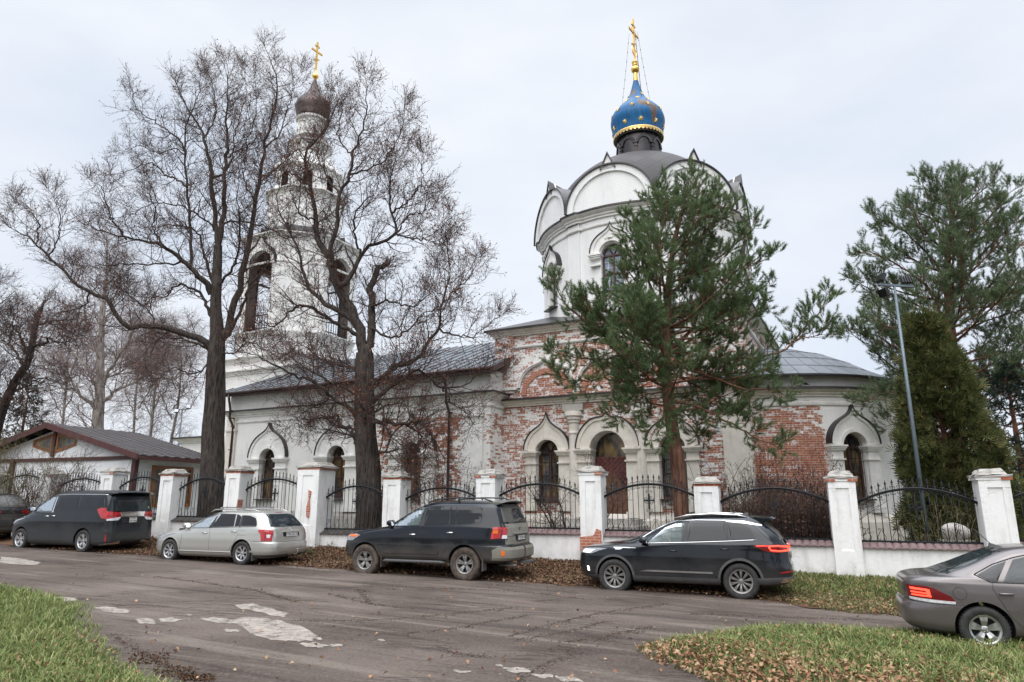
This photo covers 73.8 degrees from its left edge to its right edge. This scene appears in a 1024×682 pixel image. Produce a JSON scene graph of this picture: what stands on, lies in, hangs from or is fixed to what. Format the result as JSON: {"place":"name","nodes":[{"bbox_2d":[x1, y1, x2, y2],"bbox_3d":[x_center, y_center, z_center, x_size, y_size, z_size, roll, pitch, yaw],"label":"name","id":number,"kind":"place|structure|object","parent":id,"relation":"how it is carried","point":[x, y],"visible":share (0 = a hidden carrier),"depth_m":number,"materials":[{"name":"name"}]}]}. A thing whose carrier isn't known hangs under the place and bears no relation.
{"place":"outdoors","nodes":[
{"label":"outdoors","id":0,"kind":"place"},
{"bbox_2d":[0,534,980,614],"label":"verge","id":1,"kind":"structure","parent":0,"point":[6,540],"depth_m":18.01,"materials":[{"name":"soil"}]},
{"bbox_2d":[0,421,100,536],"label":"bare shrub","id":2,"kind":"object","parent":1,"relation":"on","point":[18,489],"visible":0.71,"depth_m":27.16,"materials":[{"name":"brown plant"}]},
{"bbox_2d":[0,464,100,524],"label":"bare shrub","id":3,"kind":"object","parent":1,"relation":"on","point":[33,495],"visible":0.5,"depth_m":25.82,"materials":[{"name":"brown plant"}]},
{"bbox_2d":[47,536,793,603],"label":"fallen leaves","id":4,"kind":"object","parent":1,"relation":"on","point":[320,562],"visible":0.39,"depth_m":18.22,"materials":[{"name":"brown plant"}]},
{"bbox_2d":[756,573,898,613],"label":"fallen leaves","id":5,"kind":"object","parent":1,"relation":"on","point":[869,601],"visible":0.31,"depth_m":14.22,"materials":[{"name":"brown plant"}]},
{"bbox_2d":[720,569,982,615],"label":"verge grass","id":6,"kind":"structure","parent":1,"relation":"on","point":[822,595],"depth_m":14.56,"materials":[{"name":"plant"}]},
{"bbox_2d":[0,545,1011,681],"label":"road","id":7,"kind":"structure","parent":0,"point":[102,575],"depth_m":11.31,"materials":[{"name":"grey asphalt"}]},
{"bbox_2d":[0,493,30,535],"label":"hatchback","id":8,"kind":"object","parent":7,"relation":"on","point":[5,526],"visible":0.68,"depth_m":25.31,"materials":[{"name":"grey paint"}]},
{"bbox_2d":[0,556,40,564],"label":"road patch","id":9,"kind":"object","parent":7,"relation":"on","point":[11,560],"visible":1,"depth_m":18.37,"materials":[{"name":"grey concrete"}]},
{"bbox_2d":[54,597,76,600],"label":"road patch","id":10,"kind":"object","parent":7,"relation":"on","point":[67,598],"visible":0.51,"depth_m":12.34,"materials":[{"name":"grey concrete"}]},
{"bbox_2d":[11,490,152,551],"bbox_3d":[-14.639,6.066,23.167,4.950,1.946,2.061,-5,-14,21],"label":"van","id":11,"kind":"object","parent":7,"relation":"on","point":[83,520],"visible":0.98,"depth_m":22.18,"materials":[{"name":"grey metal"}]},
{"bbox_2d":[4,631,164,681],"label":"fallen leaves","id":12,"kind":"object","parent":7,"relation":"on","point":[68,673],"visible":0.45,"depth_m":7.48,"materials":[{"name":"brown plant"}]},
{"bbox_2d":[0,581,183,681],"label":"grass","id":13,"kind":"structure","parent":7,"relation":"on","point":[54,664],"depth_m":8.14,"materials":[{"name":"green plant"}]},
{"bbox_2d":[94,606,128,612],"bbox_3d":[-6.613,4.441,11.271,0.929,0.018,0.407,-9,-16,35],"label":"road patch","id":14,"kind":"object","parent":7,"relation":"on","point":[116,610],"visible":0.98,"depth_m":11.30,"materials":[{"name":"grey concrete"}]},
{"bbox_2d":[136,618,154,624],"bbox_3d":[-5.552,4.254,10.360,0.267,0.011,0.670,10,-16,-36],"label":"road patch","id":15,"kind":"object","parent":7,"relation":"on","point":[143,620],"visible":1,"depth_m":10.41,"materials":[{"name":"grey concrete"}]},
{"bbox_2d":[160,617,181,621],"bbox_3d":[-5.267,4.293,10.502,0.458,0.009,0.322,-10,-16,37],"label":"road patch","id":16,"kind":"object","parent":7,"relation":"on","point":[170,619],"visible":1,"depth_m":10.54,"materials":[{"name":"grey concrete"}]},
{"bbox_2d":[127,651,215,681],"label":"gravel","id":17,"kind":"structure","parent":7,"relation":"on","point":[189,675],"depth_m":7.53,"materials":[{"name":"soil"}]},
{"bbox_2d":[156,507,306,564],"bbox_3d":[-8.311,5.723,20.243,4.867,1.565,1.865,-5,-14,21],"label":"estate car","id":18,"kind":"object","parent":7,"relation":"on","point":[239,535],"visible":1,"depth_m":19.37,"materials":[{"name":"silver metal"}]},
{"bbox_2d":[225,629,239,631],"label":"road patch","id":19,"kind":"object","parent":7,"relation":"on","point":[232,630],"visible":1,"depth_m":9.81,"materials":[{"name":"white paint"}]},
{"bbox_2d":[201,617,317,641],"bbox_3d":[-3.661,4.247,10.157,2.654,0.049,0.904,-11,-17,40],"label":"road patch","id":20,"kind":"object","parent":7,"relation":"on","point":[256,625],"visible":1,"depth_m":10.01,"materials":[{"name":"grey concrete"}]},
{"bbox_2d":[236,603,288,616],"bbox_3d":[-4.219,4.565,11.579,1.697,0.027,0.466,-12,-17,41],"label":"road patch","id":21,"kind":"object","parent":7,"relation":"on","point":[274,612],"visible":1,"depth_m":11.57,"materials":[{"name":"grey concrete"}]},
{"bbox_2d":[300,642,329,647],"bbox_3d":[-2.616,4.003,8.985,0.476,0.010,0.292,-9,-16,35],"label":"road patch","id":22,"kind":"object","parent":7,"relation":"on","point":[318,645],"visible":0.98,"depth_m":8.97,"materials":[{"name":"white paint"}]},
{"bbox_2d":[346,497,534,580],"bbox_3d":[-1.868,5.124,17.954,5.178,1.989,2.070,-5,-14,21],"label":"off road car","id":23,"kind":"object","parent":7,"relation":"on","point":[464,537],"visible":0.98,"depth_m":17.00,"materials":[{"name":"blue paint"}]},
{"bbox_2d":[453,669,470,672],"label":"road patch","id":24,"kind":"object","parent":7,"relation":"on","point":[456,670],"visible":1,"depth_m":7.79,"materials":[{"name":"white paint"}]},
{"bbox_2d":[72,570,858,680],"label":"fallen leaves","id":25,"kind":"object","parent":7,"relation":"on","point":[467,661],"visible":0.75,"depth_m":8.76,"materials":[{"name":"brown plant"}]},
{"bbox_2d":[57,569,915,681],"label":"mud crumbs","id":26,"kind":"object","parent":7,"relation":"on","point":[559,675],"visible":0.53,"depth_m":8.99,"materials":[{"name":"brown soil"}]},
{"bbox_2d":[105,576,883,681],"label":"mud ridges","id":27,"kind":"object","parent":7,"relation":"on","point":[358,620],"visible":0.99,"depth_m":10.77,"materials":[{"name":"brown soil"}]},
{"bbox_2d":[503,667,530,672],"bbox_3d":[0.056,3.815,7.914,0.332,0.007,0.295,0,-13,0],"label":"road patch","id":28,"kind":"object","parent":7,"relation":"on","point":[509,669],"visible":1,"depth_m":7.93,"materials":[{"name":"white paint"}]},
{"bbox_2d":[531,673,552,678],"bbox_3d":[0.345,3.765,7.669,0.247,0.005,0.215,0,-13,0],"label":"road patch","id":29,"kind":"object","parent":7,"relation":"on","point":[544,676],"visible":1,"depth_m":7.69,"materials":[{"name":"white paint"}]},
{"bbox_2d":[555,675,582,681],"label":"road patch","id":30,"kind":"object","parent":7,"relation":"on","point":[567,679],"visible":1,"depth_m":7.55,"materials":[{"name":"white paint"}]},
{"bbox_2d":[580,512,794,598],"bbox_3d":[3.945,4.858,15.767,4.727,1.776,2.152,-5,-14,21],"label":"suv","id":31,"kind":"object","parent":7,"relation":"on","point":[741,555],"visible":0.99,"depth_m":14.82,"materials":[{"name":"black paint"}]},
{"bbox_2d":[895,529,1023,645],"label":"saloon car","id":32,"kind":"object","parent":7,"relation":"on","point":[947,596],"visible":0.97,"depth_m":9.87,"materials":[{"name":"grey paint"}]},
{"bbox_2d":[0,0,1023,491],"label":"sky","id":33,"kind":"structure","parent":0,"point":[820,107],"materials":[{"name":"white"}]},
{"bbox_2d":[171,18,909,542],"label":"church","id":34,"kind":"structure","parent":0,"point":[545,428],"depth_m":31.14,"materials":[{"name":"paint"}]},
{"bbox_2d":[254,450,274,499],"bbox_3d":[-12.747,6.977,35.724,1.180,2.625,0.630,-7,-15,26],"label":"window","id":35,"kind":"structure","parent":34,"relation":"in","point":[269,464],"depth_m":36.00,"materials":[{"name":"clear glass"}]},
{"bbox_2d":[331,447,344,499],"bbox_3d":[-8.604,6.501,33.667,1.180,2.625,0.630,-7,-15,26],"label":"window","id":36,"kind":"structure","parent":34,"relation":"in","point":[338,461],"depth_m":33.92,"materials":[{"name":"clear glass"}]},
{"bbox_2d":[405,445,420,499],"bbox_3d":[-4.611,6.042,31.685,1.180,2.625,0.630,-7,-15,26],"label":"window","id":37,"kind":"structure","parent":34,"relation":"in","point":[418,483],"depth_m":31.82,"materials":[{"name":"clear glass"}]},
{"bbox_2d":[534,441,558,499],"bbox_3d":[1.600,5.662,29.954,1.140,2.585,0.630,-7,-15,26],"label":"window","id":38,"kind":"structure","parent":34,"relation":"in","point":[548,460],"depth_m":30.19,"materials":[{"name":"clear glass"}]},
{"bbox_2d":[544,274,557,312],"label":"window","id":39,"kind":"structure","parent":34,"relation":"in","point":[548,310],"depth_m":34.16,"materials":[{"name":"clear glass"}]},
{"bbox_2d":[595,457,627,513],"bbox_3d":[4.276,6.184,28.871,1.502,2.530,0.150,-7,-15,26],"label":"door","id":40,"kind":"structure","parent":34,"relation":"in","point":[605,462],"depth_m":28.83,"materials":[{"name":"wood"}]},
{"bbox_2d":[601,244,623,292],"bbox_3d":[4.577,-3.358,31.117,1.140,2.385,0.630,-7,-15,26],"label":"window","id":41,"kind":"structure","parent":34,"relation":"in","point":[612,254],"depth_m":31.46,"materials":[{"name":"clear glass"}]},
{"bbox_2d":[659,439,688,499],"bbox_3d":[6.528,5.096,27.507,1.140,2.585,0.630,-7,-15,26],"label":"window","id":42,"kind":"structure","parent":34,"relation":"in","point":[666,466],"depth_m":27.76,"materials":[{"name":"black glass"}]},
{"bbox_2d":[843,434,876,499],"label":"window","id":43,"kind":"structure","parent":34,"relation":"in","point":[853,463],"depth_m":26.30,"materials":[{"name":"black glass"}]},
{"bbox_2d":[630,619,1023,681],"bbox_3d":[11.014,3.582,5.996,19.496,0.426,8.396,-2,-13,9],"label":"grass bank","id":44,"kind":"structure","parent":0,"point":[715,657],"depth_m":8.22,"materials":[{"name":"plant"}]},
{"bbox_2d":[638,623,1023,681],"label":"fallen leaves","id":45,"kind":"object","parent":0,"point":[794,665],"visible":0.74,"depth_m":8.02,"materials":[{"name":"brown plant"}]},
{"bbox_3d":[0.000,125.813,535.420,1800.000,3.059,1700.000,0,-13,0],"label":"ground","id":46,"kind":"structure","parent":0,"visible":0},
{"bbox_2d":[0,471,11,491],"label":"fence pillar","id":47,"kind":"structure","parent":46,"relation":"on","point":[3,480],"depth_m":28.91,"materials":[{"name":"white brick"}]},
{"bbox_2d":[0,263,30,400],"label":"edge tree","id":48,"kind":"object","parent":46,"relation":"on","point":[9,302],"visible":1,"depth_m":31.64,"materials":[{"name":"brown plant"}]},
{"bbox_2d":[1,366,52,439],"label":"spruce tree","id":49,"kind":"object","parent":46,"relation":"on","point":[32,396],"visible":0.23,"depth_m":46.08,"materials":[{"name":"plant"}]},
{"bbox_2d":[0,280,102,450],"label":"leaning tree","id":50,"kind":"object","parent":46,"relation":"on","point":[20,374],"visible":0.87,"depth_m":33.56,"materials":[{"name":"brown plant"}]},
{"bbox_2d":[36,470,67,507],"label":"fence pillar","id":51,"kind":"structure","parent":46,"relation":"on","point":[49,478],"depth_m":27.37,"materials":[{"name":"white paint"}]},
{"bbox_2d":[10,307,115,424],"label":"birch tree","id":52,"kind":"object","parent":46,"relation":"on","point":[53,411],"visible":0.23,"depth_m":56.31,"materials":[{"name":"grey plant"}]},
{"bbox_2d":[23,433,142,506],"bbox_3d":[-16.743,5.415,26.022,4.157,3.948,4.784,0,-13,0],"label":"bare shrub","id":53,"kind":"object","parent":46,"relation":"on","point":[82,476],"visible":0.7,"depth_m":25.99,"materials":[{"name":"brown plant"}]},
{"bbox_2d":[3,214,190,434],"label":"birch tree","id":54,"kind":"object","parent":46,"relation":"on","point":[99,399],"visible":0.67,"depth_m":44.62,"materials":[{"name":"grey plant"}]},
{"bbox_2d":[0,422,200,515],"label":"building","id":55,"kind":"structure","parent":46,"relation":"on","point":[115,449],"depth_m":30.58,"materials":[{"name":"white paint"}]},
{"bbox_2d":[33,434,52,452],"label":"window","id":56,"kind":"structure","parent":55,"relation":"in","point":[43,438],"depth_m":31.10,"materials":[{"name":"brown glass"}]},
{"bbox_2d":[55,433,76,452],"bbox_3d":[-19.975,4.565,30.657,1.230,0.902,0.120,-5,-14,19],"label":"window","id":57,"kind":"structure","parent":55,"relation":"in","point":[59,435],"depth_m":30.67,"materials":[{"name":"brown glass"}]},
{"bbox_2d":[149,465,193,506],"bbox_3d":[-15.239,6.498,30.493,0.140,1.759,2.300,-5,-14,19],"label":"window","id":58,"kind":"structure","parent":55,"relation":"in","point":[154,467],"depth_m":29.97,"materials":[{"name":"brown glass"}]},
{"bbox_2d":[100,467,130,489],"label":"fence pillar","id":59,"kind":"structure","parent":46,"relation":"on","point":[111,478],"depth_m":26.18,"materials":[{"name":"white paint"}]},
{"bbox_2d":[90,309,178,439],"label":"birch tree","id":60,"kind":"object","parent":46,"relation":"on","point":[134,414],"visible":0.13,"depth_m":60.25,"materials":[{"name":"grey plant"}]},
{"bbox_2d":[151,514,155,535],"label":"wall","id":61,"kind":"structure","parent":46,"relation":"on","point":[153,524],"depth_m":24.99,"materials":[{"name":"white paint"}]},
{"bbox_2d":[119,470,159,514],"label":"iron railing","id":62,"kind":"object","parent":61,"relation":"on","point":[138,478],"visible":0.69,"depth_m":25.85,"materials":[{"name":"black metal"}]},
{"bbox_2d":[105,303,205,439],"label":"birch tree","id":63,"kind":"object","parent":46,"relation":"on","point":[153,405],"visible":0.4,"depth_m":52.52,"materials":[{"name":"grey plant"}]},
{"bbox_2d":[128,304,209,445],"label":"birch tree","id":64,"kind":"object","parent":46,"relation":"on","point":[191,391],"visible":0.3,"depth_m":56.57,"materials":[{"name":"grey plant"}]},
{"bbox_2d":[0,20,338,517],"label":"linden tree","id":65,"kind":"object","parent":46,"relation":"on","point":[212,460],"visible":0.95,"depth_m":29.05,"materials":[{"name":"brown plant"}]},
{"bbox_2d":[154,469,190,537],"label":"fence pillar","id":66,"kind":"structure","parent":46,"relation":"on","point":[169,498],"depth_m":24.91,"materials":[{"name":"white paint"}]},
{"bbox_2d":[174,405,191,445],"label":"lamp post","id":67,"kind":"object","parent":46,"relation":"on","point":[178,410],"visible":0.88,"depth_m":50.07,"materials":[{"name":"metal"}]},
{"bbox_2d":[171,517,205,530],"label":"wall","id":68,"kind":"structure","parent":46,"relation":"on","point":[178,523],"depth_m":24.54,"materials":[{"name":"white paint"}]},
{"bbox_2d":[176,473,225,516],"bbox_3d":[-11.088,5.518,24.638,2.502,1.648,0.046,-5,-14,21],"label":"iron railing","id":69,"kind":"object","parent":68,"relation":"on","point":[209,479],"visible":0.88,"depth_m":24.68,"materials":[{"name":"black metal"}]},
{"bbox_2d":[223,466,255,510],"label":"fence pillar","id":70,"kind":"structure","parent":46,"relation":"on","point":[238,479],"depth_m":23.88,"materials":[{"name":"white paint"}]},
{"bbox_2d":[295,462,338,546],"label":"fence pillar","id":71,"kind":"structure","parent":46,"relation":"on","point":[315,481],"depth_m":22.50,"materials":[{"name":"white paint"}]},
{"bbox_2d":[320,529,358,547],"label":"wall","id":72,"kind":"structure","parent":46,"relation":"on","point":[337,538],"depth_m":22.06,"materials":[{"name":"white paint"}]},
{"bbox_2d":[324,478,382,529],"bbox_3d":[-5.064,5.292,22.227,2.421,1.668,0.044,-5,-14,21],"label":"iron railing","id":73,"kind":"object","parent":72,"relation":"on","point":[357,485],"visible":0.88,"depth_m":22.26,"materials":[{"name":"black metal"}]},
{"bbox_2d":[210,49,529,528],"bbox_3d":[-5.149,-2.311,25.203,11.738,19.090,6.869,0,-13,0],"label":"linden tree","id":74,"kind":"object","parent":46,"relation":"on","point":[363,411],"visible":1,"depth_m":25.07,"materials":[{"name":"brown plant"}]},
{"bbox_2d":[381,471,413,526],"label":"fence pillar","id":75,"kind":"structure","parent":46,"relation":"on","point":[394,501],"depth_m":21.46,"materials":[{"name":"white paint"}]},
{"bbox_2d":[410,452,504,507],"bbox_3d":[-2.009,5.237,22.311,3.676,3.162,4.064,0,-13,0],"label":"bare shrub","id":76,"kind":"object","parent":46,"relation":"on","point":[429,473],"visible":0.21,"depth_m":22.42,"materials":[{"name":"brown plant"}]},
{"bbox_2d":[473,469,505,500],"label":"fence pillar","id":77,"kind":"structure","parent":46,"relation":"on","point":[489,482],"depth_m":20.37,"materials":[{"name":"white paint"}]},
{"bbox_2d":[529,529,580,559],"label":"wall","id":78,"kind":"structure","parent":46,"relation":"on","point":[561,544],"depth_m":19.35,"materials":[{"name":"white paint"}]},
{"bbox_2d":[499,476,579,528],"bbox_3d":[0.824,4.686,19.960,2.609,1.558,0.044,-5,-14,21],"label":"iron railing","id":79,"kind":"object","parent":78,"relation":"on","point":[537,498],"visible":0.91,"depth_m":19.90,"materials":[{"name":"black metal"}]},
{"bbox_2d":[506,446,631,529],"bbox_3d":[1.726,4.854,20.383,3.804,3.285,2.558,0,-13,0],"label":"bare sapling","id":80,"kind":"object","parent":46,"relation":"on","point":[548,502],"visible":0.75,"depth_m":20.17,"materials":[{"name":"brown plant"}]},
{"bbox_2d":[576,465,608,552],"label":"fence pillar","id":81,"kind":"structure","parent":46,"relation":"on","point":[593,505],"depth_m":19.08,"materials":[{"name":"white paint"}]},
{"bbox_2d":[603,531,682,541],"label":"wall","id":82,"kind":"structure","parent":46,"relation":"on","point":[609,536],"depth_m":18.70,"materials":[{"name":"white paint"}]},
{"bbox_2d":[604,474,693,531],"bbox_3d":[3.780,4.449,18.806,2.549,1.558,0.044,-5,-14,21],"label":"iron railing","id":83,"kind":"object","parent":82,"relation":"on","point":[641,484],"visible":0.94,"depth_m":18.83,"materials":[{"name":"black metal"}]},
{"bbox_2d":[537,157,846,532],"bbox_3d":[6.054,0.163,22.306,10.661,13.275,7.084,0,-13,0],"label":"pine tree","id":84,"kind":"object","parent":46,"relation":"on","point":[643,318],"visible":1,"depth_m":21.52,"materials":[{"name":"green plant"}]},
{"bbox_2d":[690,476,722,512],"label":"fence pillar","id":85,"kind":"structure","parent":46,"relation":"on","point":[707,494],"depth_m":17.99,"materials":[{"name":"white paint"}]},
{"bbox_2d":[686,446,793,517],"bbox_3d":[6.969,4.957,21.000,3.630,3.436,3.038,-4,-14,18],"label":"brown shrub","id":86,"kind":"object","parent":46,"relation":"on","point":[742,476],"visible":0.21,"depth_m":21.13,"materials":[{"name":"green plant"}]},
{"bbox_2d":[720,472,872,540],"bbox_3d":[7.553,4.934,19.024,4.660,2.680,3.822,0,-13,0],"label":"brown shrub","id":87,"kind":"object","parent":46,"relation":"on","point":[796,518],"visible":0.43,"depth_m":18.42,"materials":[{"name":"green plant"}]},
{"bbox_2d":[732,445,887,535],"bbox_3d":[9.061,4.789,20.184,4.419,3.463,4.608,0,-13,0],"label":"brown shrub","id":88,"kind":"object","parent":46,"relation":"on","point":[802,478],"visible":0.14,"depth_m":20.57,"materials":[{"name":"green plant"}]},
{"bbox_2d":[786,539,835,573],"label":"wall","id":89,"kind":"structure","parent":46,"relation":"on","point":[814,556],"depth_m":16.91,"materials":[{"name":"white paint"}]},
{"bbox_2d":[720,478,832,539],"bbox_3d":[6.754,4.311,17.622,2.648,1.558,0.044,-5,-14,21],"label":"iron railing","id":90,"kind":"object","parent":89,"relation":"on","point":[765,488],"visible":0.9,"depth_m":17.55,"materials":[{"name":"black metal"}]},
{"bbox_2d":[822,470,865,576],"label":"fence pillar","id":91,"kind":"structure","parent":46,"relation":"on","point":[845,521],"depth_m":16.67,"materials":[{"name":"white paint"}]},
{"bbox_2d":[876,272,930,540],"bbox_3d":[11.298,2.077,19.237,1.150,8.313,0.327,2,-13,-10],"label":"lamp post","id":92,"kind":"object","parent":46,"relation":"on","point":[885,291],"visible":0.93,"depth_m":19.48,"materials":[{"name":"metal"}]},
{"bbox_2d":[862,542,984,578],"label":"wall","id":93,"kind":"structure","parent":46,"relation":"on","point":[886,559],"depth_m":16.20,"materials":[{"name":"white paint"}]},
{"bbox_2d":[857,478,983,544],"bbox_3d":[9.745,4.066,16.455,2.585,1.558,0.044,-5,-14,21],"label":"iron railing","id":94,"kind":"object","parent":93,"relation":"on","point":[913,488],"visible":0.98,"depth_m":16.43,"materials":[{"name":"black metal"}]},
{"bbox_2d":[827,159,1023,442],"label":"pine tree","id":95,"kind":"object","parent":46,"relation":"on","point":[954,233],"visible":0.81,"depth_m":25.11,"materials":[{"name":"green plant"}]},
{"bbox_2d":[884,495,979,543],"bbox_3d":[11.168,4.964,17.605,2.682,2.126,2.850,-3,-13,14],"label":"bare shrub","id":96,"kind":"object","parent":46,"relation":"on","point":[956,524],"visible":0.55,"depth_m":17.68,"materials":[{"name":"brown plant"}]},
{"bbox_2d":[884,304,1023,544],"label":"thuja tree","id":97,"kind":"object","parent":46,"relation":"on","point":[937,360],"visible":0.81,"depth_m":19.65,"materials":[{"name":"green plant"}]},
{"bbox_2d":[938,523,975,545],"bbox_3d":[11.625,5.399,17.842,0.750,1.249,0.550,-5,-14,19],"label":"memorial stone","id":98,"kind":"object","parent":46,"relation":"on","point":[951,525],"visible":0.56,"depth_m":17.76,"materials":[{"name":"stone"}]},
{"bbox_2d":[966,468,1019,546],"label":"fence pillar","id":99,"kind":"structure","parent":46,"relation":"on","point":[995,514],"depth_m":15.63,"materials":[{"name":"white paint"}]},
{"bbox_2d":[975,348,1023,496],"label":"spruce tree","id":100,"kind":"object","parent":46,"relation":"on","point":[1015,438],"visible":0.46,"depth_m":22.95,"materials":[{"name":"green plant"}]},
{"bbox_3d":[-20.236,7.311,27.963,2.876,1.015,0.500,-5,-14,21],"label":"low wall","id":101,"kind":"object","parent":46,"relation":"on","visible":0},
{"bbox_2d":[1,469,39,506],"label":"iron railing","id":102,"kind":"object","parent":101,"relation":"on","point":[35,475],"visible":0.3,"depth_m":28.33,"materials":[{"name":"black metal"}]},
{"bbox_3d":[-16.999,7.139,26.680,2.860,0.913,0.500,-5,-14,21],"label":"low wall","id":103,"kind":"object","parent":46,"relation":"on","visible":0},
{"bbox_2d":[57,472,100,491],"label":"iron railing","id":104,"kind":"object","parent":103,"relation":"on","point":[93,480],"visible":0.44,"depth_m":26.98,"materials":[{"name":"black metal"}]},
{"bbox_3d":[-8.169,6.547,23.206,2.566,0.889,0.500,-5,-14,21],"label":"low wall","id":105,"kind":"object","parent":46,"relation":"on","visible":0},
{"bbox_2d":[245,471,297,515],"bbox_3d":[-8.169,5.313,23.491,2.580,1.668,0.044,-5,-14,21],"label":"iron railing","id":106,"kind":"object","parent":105,"relation":"on","point":[279,478],"visible":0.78,"depth_m":23.57,"materials":[{"name":"black metal"}]},
{"bbox_3d":[-2.164,6.182,20.835,2.604,0.794,0.500,-5,-14,21],"label":"low wall","id":107,"kind":"object","parent":46,"relation":"on","visible":0},
{"bbox_2d":[405,479,475,511],"bbox_3d":[-2.164,5.049,21.097,2.617,1.558,0.044,-5,-14,21],"label":"iron railing","id":108,"kind":"object","parent":107,"relation":"on","point":[442,488],"visible":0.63,"depth_m":21.22,"materials":[{"name":"black metal"}]},
{"bbox_3d":[12.730,5.010,15.017,2.620,1.109,0.500,-5,-14,21],"label":"low wall","id":109,"kind":"object","parent":46,"relation":"on","visible":0},
{"bbox_2d":[1011,484,1023,541],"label":"iron railing","id":110,"kind":"object","parent":109,"relation":"on","point":[1014,496],"visible":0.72,"depth_m":15.75,"materials":[{"name":"black metal"}]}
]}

